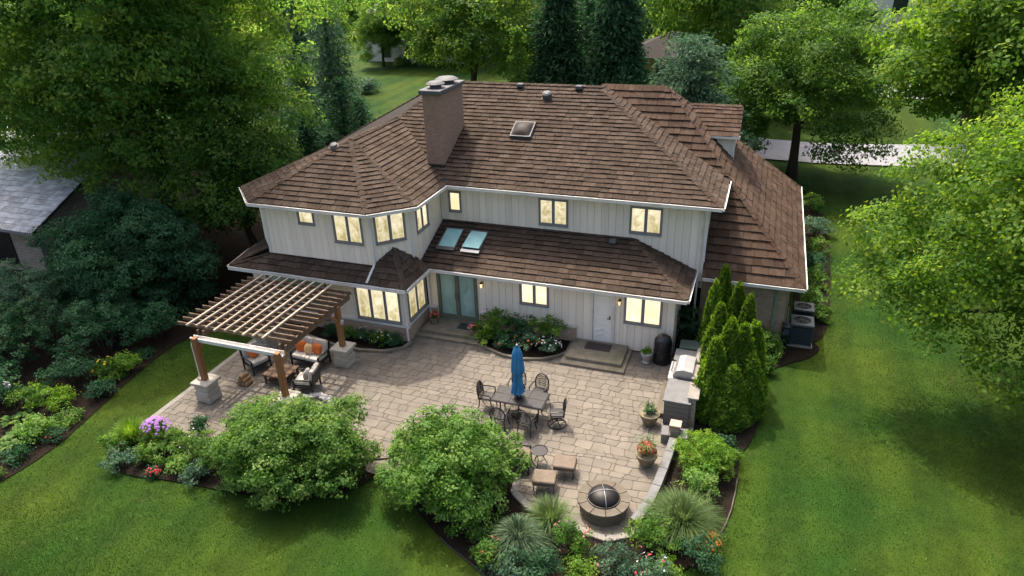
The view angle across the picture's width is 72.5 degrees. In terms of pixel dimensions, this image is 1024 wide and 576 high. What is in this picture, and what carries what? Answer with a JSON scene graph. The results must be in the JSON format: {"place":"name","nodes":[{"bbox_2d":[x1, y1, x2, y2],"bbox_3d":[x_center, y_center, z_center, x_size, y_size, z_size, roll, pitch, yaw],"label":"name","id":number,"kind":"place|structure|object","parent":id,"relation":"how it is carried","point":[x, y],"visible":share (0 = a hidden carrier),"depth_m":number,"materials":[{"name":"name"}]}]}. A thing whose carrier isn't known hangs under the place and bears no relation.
{"place":"outdoors","nodes":[
{"label":"outdoors","id":0,"kind":"place"},
{"bbox_2d":[106,415,149,445],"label":"ornamental grass","id":1,"kind":"object","parent":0,"point":[128,428],"depth_m":22.85,"materials":[{"name":"green plant"}]},
{"bbox_2d":[279,321,407,348],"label":"bed soil","id":2,"kind":"structure","parent":0,"point":[317,331],"depth_m":28.46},
{"bbox_2d":[153,331,694,541],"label":"patio","id":3,"kind":"structure","parent":0,"point":[395,388],"depth_m":24.64,"materials":[{"name":"stone"}]},
{"bbox_2d":[177,274,355,412],"bbox_3d":[-8.931,1.972,25.840,4.991,2.854,4.905,7,28,18],"label":"pergola","id":4,"kind":"object","parent":3,"relation":"on","point":[207,386],"visible":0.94,"depth_m":24.98,"materials":[{"name":"brown wood"}]},
{"bbox_2d":[292,362,321,392],"bbox_3d":[-7.422,3.244,25.332,0.866,0.951,0.800,2,27,7],"label":"armchair","id":5,"kind":"object","parent":3,"relation":"on","point":[310,380],"visible":0.98,"depth_m":25.08,"materials":[{"name":"fabric"}]},
{"bbox_2d":[290,336,331,363],"bbox_3d":[-7.763,2.471,26.917,1.350,0.951,0.866,9,28,22],"label":"loveseat","id":6,"kind":"object","parent":3,"relation":"on","point":[312,357],"visible":0.61,"depth_m":26.78,"materials":[{"name":"fabric"}]},
{"bbox_2d":[415,318,483,345],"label":"door steps","id":7,"kind":"structure","parent":3,"relation":"on","point":[444,329],"depth_m":28.60,"materials":[{"name":"stone"}]},
{"bbox_2d":[511,344,525,418],"bbox_3d":[0.194,3.055,23.131,0.520,2.810,0.512,7,28,18],"label":"parasol","id":8,"kind":"object","parent":3,"relation":"on","point":[517,372],"visible":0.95,"depth_m":22.91,"materials":[{"name":"blue fabric"}]},
{"bbox_2d":[491,385,550,421],"bbox_3d":[0.302,3.970,23.599,1.828,0.718,0.968,7,28,18],"label":"dining table","id":9,"kind":"object","parent":3,"relation":"on","point":[536,400],"visible":0.91,"depth_m":23.34,"materials":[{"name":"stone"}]},
{"bbox_2d":[511,467,649,542],"bbox_3d":[1.646,6.279,19.902,4.431,0.214,1.492,14,30,29],"label":"patio border","id":10,"kind":"object","parent":3,"relation":"on","point":[519,498],"visible":0.42,"depth_m":19.09,"materials":[{"name":"stone"}]},
{"bbox_2d":[560,338,631,373],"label":"door steps","id":11,"kind":"structure","parent":3,"relation":"on","point":[615,359],"depth_m":26.51,"materials":[{"name":"stone"}]},
{"bbox_2d":[577,479,629,526],"bbox_3d":[2.559,5.888,19.509,1.460,0.810,1.460,7,28,18],"label":"fire pit","id":12,"kind":"object","parent":3,"relation":"on","point":[605,503],"visible":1,"depth_m":19.23,"materials":[{"name":"stone"}]},
{"bbox_2d":[633,431,662,467],"bbox_3d":[4.108,4.952,21.137,0.973,0.958,0.954,-6,27,-8],"label":"planter","id":13,"kind":"object","parent":3,"relation":"on","point":[646,453],"visible":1,"depth_m":20.97,"materials":[{"name":"beige ceramic"}]},
{"bbox_2d":[630,437,676,527],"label":"seat wall","id":14,"kind":"structure","parent":3,"relation":"on","point":[661,474],"depth_m":20.37,"materials":[{"name":"stone"}]},
{"bbox_2d":[652,333,671,365],"bbox_3d":[5.666,2.252,26.221,0.701,1.200,0.693,7,28,18],"label":"covered smoker","id":15,"kind":"object","parent":3,"relation":"on","point":[662,348],"visible":1,"depth_m":26.00,"materials":[{"name":"fabric"}]},
{"bbox_2d":[657,348,700,426],"bbox_3d":[5.871,3.332,24.121,1.360,1.115,3.360,7,28,18],"label":"kitchen counter","id":16,"kind":"object","parent":3,"relation":"on","point":[678,399],"visible":0.65,"depth_m":22.89,"materials":[{"name":"grey stone"}]},
{"bbox_2d":[667,355,696,380],"bbox_3d":[5.912,3.123,24.332,0.945,1.260,1.200,7,28,18],"label":"gas grill","id":17,"kind":"object","parent":16,"relation":"in","point":[682,367],"visible":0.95,"depth_m":23.91,"materials":[{"name":"silver metal"}]},
{"bbox_2d":[0,1,1023,575],"bbox_3d":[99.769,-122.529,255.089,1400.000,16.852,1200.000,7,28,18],"label":"lawn","id":18,"kind":"structure","parent":0,"point":[836,189],"depth_m":20.83,"materials":[{"name":"plant"}]},
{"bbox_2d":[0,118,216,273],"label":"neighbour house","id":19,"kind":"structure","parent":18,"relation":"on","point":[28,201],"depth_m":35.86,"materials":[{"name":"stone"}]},
{"bbox_2d":[0,232,20,265],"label":"garage door","id":20,"kind":"structure","parent":19,"relation":"in","point":[7,250],"depth_m":35.76,"materials":[{"name":"black plastic"}]},
{"bbox_2d":[0,207,264,480],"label":"bed soil","id":21,"kind":"structure","parent":18,"relation":"on","point":[234,244],"depth_m":28.84,"materials":[{"name":"soil"}]},
{"bbox_2d":[0,442,36,469],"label":"groundcover plant","id":22,"kind":"object","parent":21,"relation":"on","point":[21,450],"visible":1,"depth_m":22.41,"materials":[{"name":"green plant"}]},
{"bbox_2d":[3,380,50,408],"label":"shrub","id":23,"kind":"object","parent":21,"relation":"on","point":[23,392],"visible":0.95,"depth_m":24.69,"materials":[{"name":"green plant"}]},
{"bbox_2d":[0,291,62,368],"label":"shrub","id":24,"kind":"object","parent":21,"relation":"on","point":[6,325],"visible":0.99,"depth_m":27.11,"materials":[{"name":"green plant"}]},
{"bbox_2d":[13,412,59,444],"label":"shrub","id":25,"kind":"object","parent":21,"relation":"on","point":[36,426],"visible":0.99,"depth_m":23.24,"materials":[{"name":"green plant"}]},
{"bbox_2d":[0,258,74,329],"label":"shrub","id":26,"kind":"object","parent":21,"relation":"on","point":[15,292],"visible":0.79,"depth_m":28.91,"materials":[{"name":"green plant"}]},
{"bbox_2d":[32,383,80,411],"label":"shrub","id":27,"kind":"object","parent":21,"relation":"on","point":[61,396],"visible":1,"depth_m":24.76,"materials":[{"name":"green plant"}]},
{"bbox_2d":[33,348,102,387],"bbox_3d":[-16.622,3.039,26.292,2.025,1.254,2.017,-5,26,-6],"label":"shrub","id":28,"kind":"object","parent":21,"relation":"on","point":[65,369],"visible":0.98,"depth_m":25.98,"materials":[{"name":"green plant"}]},
{"bbox_2d":[47,291,146,358],"bbox_3d":[-16.563,1.556,27.804,3.686,2.567,3.533,7,28,18],"label":"shrub","id":29,"kind":"object","parent":21,"relation":"on","point":[90,322],"visible":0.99,"depth_m":27.63,"materials":[{"name":"green plant"}]},
{"bbox_2d":[82,377,119,399],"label":"shrub","id":30,"kind":"object","parent":21,"relation":"on","point":[97,388],"visible":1,"depth_m":25.43,"materials":[{"name":"green plant"}]},
{"bbox_2d":[66,285,141,333],"bbox_3d":[-17.302,0.852,29.604,2.909,2.271,2.908,-13,29,-22],"label":"shrub","id":31,"kind":"object","parent":21,"relation":"on","point":[95,302],"visible":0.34,"depth_m":28.98,"materials":[{"name":"green plant"}]},
{"bbox_2d":[23,183,222,324],"bbox_3d":[-17.159,-1.755,31.200,7.186,5.521,7.638,-22,33,-35],"label":"yew","id":32,"kind":"object","parent":21,"relation":"on","point":[152,254],"visible":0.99,"depth_m":30.01,"materials":[{"name":"green plant"}]},
{"bbox_2d":[122,298,193,339],"bbox_3d":[-14.873,1.301,28.944,2.884,1.919,2.686,7,28,18],"label":"shrub","id":33,"kind":"object","parent":21,"relation":"on","point":[153,319],"visible":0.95,"depth_m":28.79,"materials":[{"name":"green plant"}]},
{"bbox_2d":[0,0,348,238],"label":"shade tree","id":34,"kind":"object","parent":21,"relation":"on","point":[82,68],"visible":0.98,"depth_m":31.86,"materials":[{"name":"green plant"}]},
{"bbox_2d":[155,111,305,245],"bbox_3d":[-13.424,-4.728,34.261,6.896,7.919,7.342,-12,28,-19],"label":"shade tree","id":35,"kind":"object","parent":21,"relation":"on","point":[220,199],"visible":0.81,"depth_m":32.21,"materials":[{"name":"green plant"}]},
{"bbox_2d":[287,103,327,158],"bbox_3d":[-11.647,-7.294,40.647,4.646,6.905,4.821,7,28,18],"label":"upright evergreen","id":36,"kind":"object","parent":21,"relation":"on","point":[308,139],"visible":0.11,"depth_m":39.79,"materials":[{"name":"green plant"}]},
{"bbox_2d":[317,74,360,146],"bbox_3d":[-9.687,-8.380,41.197,4.630,8.286,4.133,7,28,18],"label":"upright evergreen","id":37,"kind":"object","parent":21,"relation":"on","point":[338,114],"visible":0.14,"depth_m":39.87,"materials":[{"name":"green plant"}]},
{"bbox_2d":[341,94,380,134],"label":"upright evergreen","id":38,"kind":"object","parent":21,"relation":"on","point":[360,115],"visible":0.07,"depth_m":39.07,"materials":[{"name":"green plant"}]},
{"bbox_2d":[113,423,374,500],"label":"bed soil","id":39,"kind":"structure","parent":18,"relation":"on","point":[211,480],"depth_m":21.53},
{"bbox_2d":[97,441,145,474],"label":"shrub","id":40,"kind":"object","parent":39,"relation":"on","point":[117,459],"visible":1,"depth_m":21.80,"materials":[{"name":"green plant"}]},
{"bbox_2d":[135,415,179,445],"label":"shrub","id":41,"kind":"object","parent":39,"relation":"on","point":[149,436],"visible":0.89,"depth_m":22.38,"materials":[{"name":"purple plant"}]},
{"bbox_2d":[148,427,192,465],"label":"shrub","id":42,"kind":"object","parent":39,"relation":"on","point":[177,436],"visible":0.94,"depth_m":22.05,"materials":[{"name":"green plant"}]},
{"bbox_2d":[177,455,211,487],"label":"shrub","id":43,"kind":"object","parent":39,"relation":"on","point":[190,470],"visible":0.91,"depth_m":21.13,"materials":[{"name":"green plant"}]},
{"bbox_2d":[177,427,217,459],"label":"shrub","id":44,"kind":"object","parent":39,"relation":"on","point":[194,449],"visible":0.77,"depth_m":21.95,"materials":[{"name":"green plant"}]},
{"bbox_2d":[199,387,384,512],"bbox_3d":[-6.589,4.648,20.857,5.390,2.624,4.485,-4,26,-4],"label":"bush","id":45,"kind":"object","parent":39,"relation":"on","point":[285,445],"visible":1,"depth_m":20.05,"materials":[{"name":"green plant"}]},
{"bbox_2d":[221,0,371,90],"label":"shade tree","id":46,"kind":"object","parent":18,"relation":"on","point":[358,5],"visible":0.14,"depth_m":56.40,"materials":[{"name":"green plant"}]},
{"bbox_2d":[276,0,327,142],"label":"blue spruce","id":47,"kind":"object","parent":18,"relation":"on","point":[295,39],"visible":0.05,"depth_m":53.54,"materials":[{"name":"green plant"}]},
{"bbox_2d":[276,58,329,158],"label":"upright evergreen","id":48,"kind":"object","parent":18,"relation":"on","point":[303,85],"visible":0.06,"depth_m":42.50,"materials":[{"name":"green plant"}]},
{"bbox_2d":[299,0,375,135],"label":"blue spruce","id":49,"kind":"object","parent":18,"relation":"on","point":[331,59],"visible":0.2,"depth_m":49.86,"materials":[{"name":"green plant"}]},
{"bbox_2d":[352,0,405,66],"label":"street tree","id":50,"kind":"object","parent":18,"relation":"on","point":[381,33],"visible":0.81,"depth_m":87.79,"materials":[{"name":"green plant"}]},
{"bbox_2d":[364,5,496,63],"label":"pale house","id":51,"kind":"structure","parent":18,"relation":"on","point":[393,54],"depth_m":93.71,"materials":[{"name":"grey stone"}]},
{"bbox_2d":[368,0,545,80],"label":"shade tree","id":52,"kind":"object","parent":18,"relation":"on","point":[462,30],"visible":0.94,"depth_m":49.10,"materials":[{"name":"green plant"}]},
{"bbox_2d":[0,216,1023,575],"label":"turf blades","id":53,"kind":"object","parent":18,"relation":"on","point":[20,492],"visible":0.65,"depth_m":20.37,"materials":[{"name":"green plant"}]},
{"bbox_2d":[227,75,807,355],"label":"house","id":54,"kind":"structure","parent":18,"relation":"on","point":[631,216],"depth_m":27.96,"materials":[{"name":"wood"}]},
{"bbox_2d":[331,215,363,245],"bbox_3d":[-6.365,-2.265,27.006,1.280,1.240,0.095,7,28,18],"label":"window","id":55,"kind":"structure","parent":54,"relation":"in","point":[347,230],"depth_m":27.05,"materials":[{"name":"yellow"}]},
{"bbox_2d":[354,287,401,324],"bbox_3d":[-5.378,0.659,27.980,2.000,1.540,0.095,7,28,18],"label":"window","id":56,"kind":"structure","parent":54,"relation":"in","point":[373,305],"depth_m":28.04,"materials":[{"name":"yellow"}]},
{"bbox_2d":[373,213,406,245],"bbox_3d":[-4.712,-2.318,26.962,1.230,1.220,0.095,-13,29,-22],"label":"window","id":57,"kind":"structure","parent":54,"relation":"in","point":[388,229],"depth_m":27.00,"materials":[{"name":"yellow"}]},
{"bbox_2d":[407,278,427,321],"bbox_3d":[-3.872,0.363,28.517,0.095,1.510,1.540,7,28,18],"label":"window","id":58,"kind":"structure","parent":54,"relation":"in","point":[417,297],"depth_m":28.58,"materials":[{"name":"yellow"}]},
{"bbox_2d":[436,273,478,321],"bbox_3d":[-2.260,0.355,28.892,1.800,2.160,0.132,7,28,18],"label":"sliding door","id":59,"kind":"structure","parent":54,"relation":"in","point":[457,295],"depth_m":28.95,"materials":[{"name":"teal glass"}]},
{"bbox_2d":[519,284,548,307],"bbox_3d":[0.874,0.244,27.620,1.190,1.050,0.095,7,28,18],"label":"window","id":60,"kind":"structure","parent":54,"relation":"in","point":[530,295],"depth_m":27.67,"materials":[{"name":"yellow"}]},
{"bbox_2d":[538,198,567,227],"bbox_3d":[1.663,-3.037,28.200,1.230,1.150,0.095,7,28,18],"label":"window","id":61,"kind":"structure","parent":54,"relation":"in","point":[551,212],"depth_m":28.22,"materials":[{"name":"yellow"}]},
{"bbox_2d":[590,293,615,342],"bbox_3d":[3.501,1.112,27.018,0.950,2.180,0.106,7,28,18],"label":"door","id":62,"kind":"structure","parent":54,"relation":"in","point":[602,321],"depth_m":27.04,"materials":[{"name":"paint"}]},
{"bbox_2d":[623,297,662,328],"bbox_3d":[4.941,0.878,26.337,1.430,1.240,0.095,7,28,18],"label":"window","id":63,"kind":"structure","parent":54,"relation":"in","point":[639,312],"depth_m":26.39,"materials":[{"name":"yellow"}]},
{"bbox_2d":[629,206,662,236],"bbox_3d":[5.185,-2.586,27.040,1.260,1.130,0.095,7,28,18],"label":"window","id":64,"kind":"structure","parent":54,"relation":"in","point":[647,221],"depth_m":27.06,"materials":[{"name":"yellow"}]},
{"bbox_2d":[505,25,532,82],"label":"cone evergreen","id":65,"kind":"object","parent":18,"relation":"on","point":[518,76],"visible":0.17,"depth_m":47.04,"materials":[{"name":"green plant"}]},
{"bbox_2d":[524,0,590,84],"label":"dark spruce","id":66,"kind":"object","parent":18,"relation":"on","point":[559,55],"visible":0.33,"depth_m":47.01,"materials":[{"name":"green plant"}]},
{"bbox_2d":[573,0,649,83],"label":"dark spruce","id":67,"kind":"object","parent":18,"relation":"on","point":[588,11],"visible":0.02,"depth_m":50.83,"materials":[{"name":"green plant"}]},
{"bbox_2d":[414,330,818,575],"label":"bed soil","id":68,"kind":"structure","parent":18,"relation":"on","point":[460,544],"depth_m":19.70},
{"bbox_2d":[374,401,535,525],"bbox_3d":[-1.732,4.837,19.931,4.660,2.827,4.189,7,28,18],"label":"bush","id":69,"kind":"object","parent":68,"relation":"on","point":[456,449],"visible":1,"depth_m":19.32,"materials":[{"name":"green plant"}]},
{"bbox_2d":[444,501,499,542],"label":"shrub","id":70,"kind":"object","parent":68,"relation":"on","point":[472,531],"visible":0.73,"depth_m":18.58,"materials":[{"name":"green plant"}]},
{"bbox_2d":[469,534,506,571],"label":"shrub","id":71,"kind":"object","parent":68,"relation":"on","point":[480,555],"visible":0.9,"depth_m":17.90,"materials":[{"name":"green plant"}]},
{"bbox_2d":[487,545,538,575],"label":"shrub","id":72,"kind":"object","parent":68,"relation":"on","point":[514,570],"visible":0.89,"depth_m":17.55,"materials":[{"name":"green plant"}]},
{"bbox_2d":[471,513,564,575],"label":"ornamental grass","id":73,"kind":"object","parent":68,"relation":"on","point":[519,532],"depth_m":18.26,"materials":[{"name":"green plant"}]},
{"bbox_2d":[517,545,566,575],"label":"shrub","id":74,"kind":"object","parent":68,"relation":"on","point":[546,568],"visible":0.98,"depth_m":17.47,"materials":[{"name":"green plant"}]},
{"bbox_2d":[521,491,579,540],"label":"ornamental grass","id":75,"kind":"object","parent":68,"relation":"on","point":[550,513],"depth_m":19.08,"materials":[{"name":"green plant"}]},
{"bbox_2d":[550,517,597,560],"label":"shrub","id":76,"kind":"object","parent":68,"relation":"on","point":[575,547],"visible":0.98,"depth_m":18.13,"materials":[{"name":"green plant"}]},
{"bbox_2d":[560,554,599,575],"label":"shrub","id":77,"kind":"object","parent":68,"relation":"on","point":[580,570],"visible":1,"depth_m":17.38,"materials":[{"name":"green plant"}]},
{"bbox_2d":[588,536,646,575],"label":"shrub","id":78,"kind":"object","parent":68,"relation":"on","point":[627,567],"visible":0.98,"depth_m":17.48,"materials":[{"name":"green plant"}]},
{"bbox_2d":[621,507,681,555],"bbox_3d":[3.653,6.421,18.232,1.620,1.186,1.373,7,28,18],"label":"shrub","id":79,"kind":"object","parent":68,"relation":"on","point":[648,537],"visible":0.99,"depth_m":18.04,"materials":[{"name":"green plant"}]},
{"bbox_2d":[630,552,680,575],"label":"shrub","id":80,"kind":"object","parent":68,"relation":"on","point":[653,570],"visible":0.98,"depth_m":17.13,"materials":[{"name":"green plant"}]},
{"bbox_2d":[676,304,701,339],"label":"shrub","id":81,"kind":"object","parent":68,"relation":"on","point":[690,325],"visible":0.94,"depth_m":27.03,"materials":[{"name":"green plant"}]},
{"bbox_2d":[676,463,720,504],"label":"shrub","id":82,"kind":"object","parent":68,"relation":"on","point":[699,478],"visible":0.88,"depth_m":19.79,"materials":[{"name":"green plant"}]},
{"bbox_2d":[679,531,725,575],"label":"shrub","id":83,"kind":"object","parent":68,"relation":"on","point":[702,557],"visible":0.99,"depth_m":17.61,"materials":[{"name":"green plant"}]},
{"bbox_2d":[670,429,744,480],"bbox_3d":[5.819,4.996,20.877,1.947,1.275,2.001,-23,34,-37],"label":"round shrub","id":84,"kind":"object","parent":68,"relation":"on","point":[719,453],"visible":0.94,"depth_m":20.62,"materials":[{"name":"green plant"}]},
{"bbox_2d":[694,278,721,343],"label":"arborvitae","id":85,"kind":"object","parent":68,"relation":"on","point":[714,298],"visible":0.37,"depth_m":25.14,"materials":[{"name":"green plant"}]},
{"bbox_2d":[691,335,729,423],"bbox_3d":[6.615,2.967,22.928,1.466,3.324,1.516,7,28,18],"label":"arborvitae","id":86,"kind":"object","parent":68,"relation":"on","point":[711,370],"visible":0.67,"depth_m":22.52,"materials":[{"name":"green plant"}]},
{"bbox_2d":[697,301,727,364],"bbox_3d":[7.049,2.160,24.024,1.395,3.814,1.379,7,28,18],"label":"arborvitae","id":87,"kind":"object","parent":68,"relation":"on","point":[718,322],"visible":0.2,"depth_m":23.42,"materials":[{"name":"green plant"}]},
{"bbox_2d":[718,262,732,308],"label":"arborvitae","id":88,"kind":"object","parent":68,"relation":"on","point":[724,279],"visible":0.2,"depth_m":25.95,"materials":[{"name":"green plant"}]},
{"bbox_2d":[705,363,752,433],"bbox_3d":[7.102,3.533,22.669,1.510,2.413,1.509,-17,30,-28],"label":"arborvitae","id":89,"kind":"object","parent":68,"relation":"on","point":[731,408],"visible":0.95,"depth_m":22.38,"materials":[{"name":"green plant"}]},
{"bbox_2d":[719,315,743,368],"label":"arborvitae","id":90,"kind":"object","parent":68,"relation":"on","point":[730,338],"visible":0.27,"depth_m":22.51,"materials":[{"name":"green plant"}]},
{"bbox_2d":[726,281,746,320],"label":"arborvitae","id":91,"kind":"object","parent":68,"relation":"on","point":[737,299],"visible":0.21,"depth_m":25.06,"materials":[{"name":"green plant"}]},
{"bbox_2d":[738,321,757,371],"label":"arborvitae","id":92,"kind":"object","parent":68,"relation":"on","point":[747,343],"visible":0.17,"depth_m":22.62,"materials":[{"name":"green plant"}]},
{"bbox_2d":[741,350,767,426],"bbox_3d":[7.822,3.204,23.027,1.409,2.637,1.458,7,28,18],"label":"arborvitae","id":93,"kind":"object","parent":68,"relation":"on","point":[751,372],"visible":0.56,"depth_m":22.66,"materials":[{"name":"green plant"}]},
{"bbox_2d":[750,318,769,400],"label":"arborvitae","id":94,"kind":"object","parent":68,"relation":"on","point":[757,334],"visible":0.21,"depth_m":23.13,"materials":[{"name":"green plant"}]},
{"bbox_2d":[786,314,814,348],"bbox_3d":[11.343,1.708,27.415,0.930,1.035,0.930,7,28,18],"label":"air conditioner","id":95,"kind":"object","parent":68,"relation":"on","point":[802,331],"visible":0.93,"depth_m":27.11,"materials":[{"name":"metal"}]},
{"bbox_2d":[575,0,658,84],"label":"dark spruce","id":96,"kind":"object","parent":18,"relation":"on","point":[619,59],"visible":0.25,"depth_m":45.65,"materials":[{"name":"green plant"}]},
{"bbox_2d":[641,31,739,86],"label":"brown roofed house","id":97,"kind":"structure","parent":18,"relation":"on","point":[656,45],"depth_m":76.25,"materials":[{"name":"beige brick"}]},
{"bbox_2d":[643,30,763,149],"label":"blue pine","id":98,"kind":"object","parent":18,"relation":"on","point":[688,82],"visible":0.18,"depth_m":40.40,"materials":[{"name":"green plant"}]},
{"bbox_2d":[639,0,797,91],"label":"shade tree","id":99,"kind":"object","parent":18,"relation":"on","point":[727,16],"visible":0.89,"depth_m":51.70,"materials":[{"name":"green plant"}]},
{"bbox_2d":[717,0,876,107],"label":"street tree","id":100,"kind":"object","parent":18,"relation":"on","point":[837,3],"visible":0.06,"depth_m":57.51,"materials":[{"name":"green plant"}]},
{"bbox_2d":[709,0,912,179],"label":"street tree","id":101,"kind":"object","parent":18,"relation":"on","point":[784,80],"visible":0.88,"depth_m":41.56,"materials":[{"name":"green plant"}]},
{"bbox_2d":[793,204,829,341],"bbox_3d":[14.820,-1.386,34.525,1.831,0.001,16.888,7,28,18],"label":"shrubs","id":102,"kind":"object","parent":18,"relation":"on","point":[819,330],"depth_m":32.55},
{"bbox_2d":[821,77,1023,416],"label":"shade tree","id":103,"kind":"object","parent":18,"relation":"on","point":[992,274],"visible":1,"depth_m":20.82,"materials":[{"name":"green plant"}]},
{"bbox_2d":[861,0,1023,239],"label":"shade tree","id":104,"kind":"object","parent":18,"relation":"on","point":[984,39],"visible":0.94,"depth_m":31.37,"materials":[{"name":"green plant"}]},
{"bbox_2d":[479,329,570,356],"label":"bed soil","id":105,"kind":"structure","parent":0,"point":[534,352],"depth_m":27.47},
{"bbox_2d":[475,306,514,338],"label":"shrub","id":106,"kind":"object","parent":105,"relation":"on","point":[489,323],"visible":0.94,"depth_m":27.81,"materials":[{"name":"green plant"}]},
{"bbox_2d":[525,313,569,344],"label":"shrub","id":107,"kind":"object","parent":105,"relation":"on","point":[554,330],"visible":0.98,"depth_m":27.18,"materials":[{"name":"green plant"}]},
{"bbox_2d":[637,470,730,557],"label":"ornamental grass","id":108,"kind":"object","parent":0,"point":[686,511],"depth_m":18.73,"materials":[{"name":"green plant"}]},
{"bbox_2d":[748,138,994,165],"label":"driveway","id":109,"kind":"structure","parent":0,"point":[779,150],"depth_m":50.98,"materials":[{"name":"concrete"}]},
{"bbox_2d":[853,0,931,60],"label":"white house","id":110,"kind":"structure","parent":0,"point":[898,5],"depth_m":84.84,"materials":[{"name":"grey stone"}]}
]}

